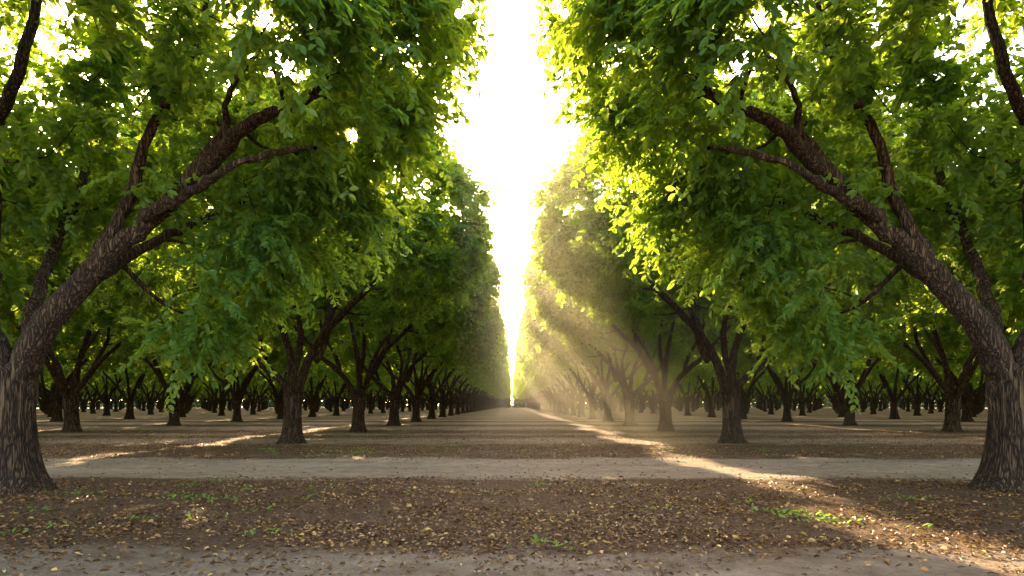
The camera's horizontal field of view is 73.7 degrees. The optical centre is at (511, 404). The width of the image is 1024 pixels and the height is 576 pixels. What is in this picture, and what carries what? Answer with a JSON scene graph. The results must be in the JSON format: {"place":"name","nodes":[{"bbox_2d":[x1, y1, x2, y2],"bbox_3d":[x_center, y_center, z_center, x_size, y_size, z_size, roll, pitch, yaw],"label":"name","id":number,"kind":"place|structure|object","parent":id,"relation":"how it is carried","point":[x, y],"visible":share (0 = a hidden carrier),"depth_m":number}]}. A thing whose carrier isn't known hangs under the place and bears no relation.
{"place":"outdoors","nodes":[
{"label":"outdoors","id":0,"kind":"place"},
{"bbox_2d":[0,405,1023,575],"bbox_3d":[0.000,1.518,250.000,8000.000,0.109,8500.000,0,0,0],"label":"ground","id":1,"kind":"structure","parent":0,"point":[536,421],"depth_m":12.12},
{"bbox_2d":[9,325,62,351],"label":"walnut tree","id":2,"kind":"object","parent":1,"relation":"on","point":[12,342],"depth_m":53.10},
{"bbox_2d":[0,127,98,334],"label":"walnut tree","id":3,"kind":"object","parent":1,"relation":"on","point":[64,269],"visible":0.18,"depth_m":26.58},
{"bbox_2d":[39,325,141,421],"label":"walnut tree","id":4,"kind":"object","parent":1,"relation":"on","point":[57,415],"visible":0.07,"depth_m":61.66},
{"bbox_2d":[1,240,198,431],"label":"walnut tree","id":5,"kind":"object","parent":1,"relation":"on","point":[89,314],"visible":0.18,"depth_m":38.08},
{"bbox_2d":[58,302,276,425],"bbox_3d":[-24.870,-5.160,49.925,16.484,13.642,12.970,0,0,-7],"label":"walnut tree","id":6,"kind":"object","parent":1,"relation":"on","point":[174,419],"visible":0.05,"depth_m":49.69},
{"bbox_2d":[160,321,306,421],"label":"walnut tree","id":7,"kind":"object","parent":1,"relation":"on","point":[278,356],"visible":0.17,"depth_m":61.34},
{"bbox_2d":[0,0,495,493],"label":"walnut tree","id":8,"kind":"object","parent":1,"relation":"on","point":[284,164],"visible":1,"depth_m":12.48},
{"bbox_2d":[67,71,504,443],"bbox_3d":[-8.813,-5.418,26.766,17.144,14.144,13.378,0,0,0],"label":"walnut tree","id":9,"kind":"object","parent":1,"relation":"on","point":[437,271],"visible":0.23,"depth_m":25.50},
{"bbox_2d":[219,197,509,431],"bbox_3d":[-8.521,-5.314,38.331,16.866,13.958,13.270,0,0,2],"label":"walnut tree","id":10,"kind":"object","parent":1,"relation":"on","point":[443,326],"visible":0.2,"depth_m":38.06},
{"bbox_2d":[293,256,507,425],"bbox_3d":[-8.812,-5.418,49.962,17.144,14.144,13.378,0,0,-1],"label":"walnut tree","id":11,"kind":"object","parent":1,"relation":"on","point":[477,339],"visible":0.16,"depth_m":49.72},
{"bbox_2d":[339,306,510,421],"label":"walnut tree","id":12,"kind":"object","parent":1,"relation":"on","point":[479,357],"visible":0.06,"depth_m":61.36},
{"bbox_2d":[0,444,932,550],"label":"weeds","id":13,"kind":"object","parent":1,"relation":"on","point":[790,512],"visible":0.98,"depth_m":9.48},
{"bbox_2d":[0,427,1023,575],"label":"fallen leaves","id":14,"kind":"object","parent":1,"relation":"on","point":[1000,535],"visible":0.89,"depth_m":9.18},
{"bbox_2d":[38,332,985,418],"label":"distant walnut trees","id":15,"kind":"object","parent":1,"relation":"on","point":[488,385],"visible":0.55,"depth_m":99.19},
{"bbox_2d":[36,391,987,407],"bbox_3d":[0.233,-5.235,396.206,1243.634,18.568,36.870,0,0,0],"label":"distant tree line","id":16,"kind":"object","parent":1,"relation":"on","point":[516,403],"visible":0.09,"depth_m":385.55},
{"bbox_2d":[513,306,684,421],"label":"walnut tree","id":17,"kind":"object","parent":1,"relation":"on","point":[544,357],"visible":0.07,"depth_m":61.36},
{"bbox_2d":[516,256,730,425],"bbox_3d":[8.812,-5.418,49.962,17.144,14.144,13.378,0,0,1],"label":"walnut tree","id":18,"kind":"object","parent":1,"relation":"on","point":[546,339],"visible":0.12,"depth_m":49.72},
{"bbox_2d":[514,197,804,431],"bbox_3d":[8.521,-5.314,38.331,16.866,13.958,13.270,0,0,-2],"label":"walnut tree","id":19,"kind":"object","parent":1,"relation":"on","point":[580,326],"visible":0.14,"depth_m":38.06},
{"bbox_2d":[519,71,956,443],"bbox_3d":[8.813,-5.418,26.766,17.144,14.144,13.378,0,0,0],"label":"walnut tree","id":20,"kind":"object","parent":1,"relation":"on","point":[586,271],"visible":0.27,"depth_m":25.50},
{"bbox_2d":[528,0,1023,492],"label":"walnut tree","id":21,"kind":"object","parent":1,"relation":"on","point":[739,164],"visible":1,"depth_m":12.48},
{"bbox_2d":[717,321,863,421],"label":"walnut tree","id":22,"kind":"object","parent":1,"relation":"on","point":[745,356],"visible":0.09,"depth_m":61.34},
{"bbox_2d":[747,302,965,425],"bbox_3d":[24.870,-5.160,49.925,16.484,13.642,12.970,0,0,7],"label":"walnut tree","id":23,"kind":"object","parent":1,"relation":"on","point":[849,419],"visible":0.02,"depth_m":49.68},
{"bbox_2d":[825,240,1022,431],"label":"walnut tree","id":24,"kind":"object","parent":1,"relation":"on","point":[934,314],"visible":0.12,"depth_m":38.08},
{"bbox_2d":[882,325,984,421],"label":"walnut tree","id":25,"kind":"object","parent":1,"relation":"on","point":[966,415],"visible":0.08,"depth_m":61.66},
{"bbox_2d":[925,127,1023,334],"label":"walnut tree","id":26,"kind":"object","parent":1,"relation":"on","point":[959,269],"visible":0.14,"depth_m":26.58},
{"bbox_2d":[961,325,1014,351],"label":"walnut tree","id":27,"kind":"object","parent":1,"relation":"on","point":[1011,342],"visible":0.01,"depth_m":53.10},
{"bbox_2d":[0,0,1023,404],"label":"sky","id":28,"kind":"structure","parent":0,"point":[511,133]}
]}

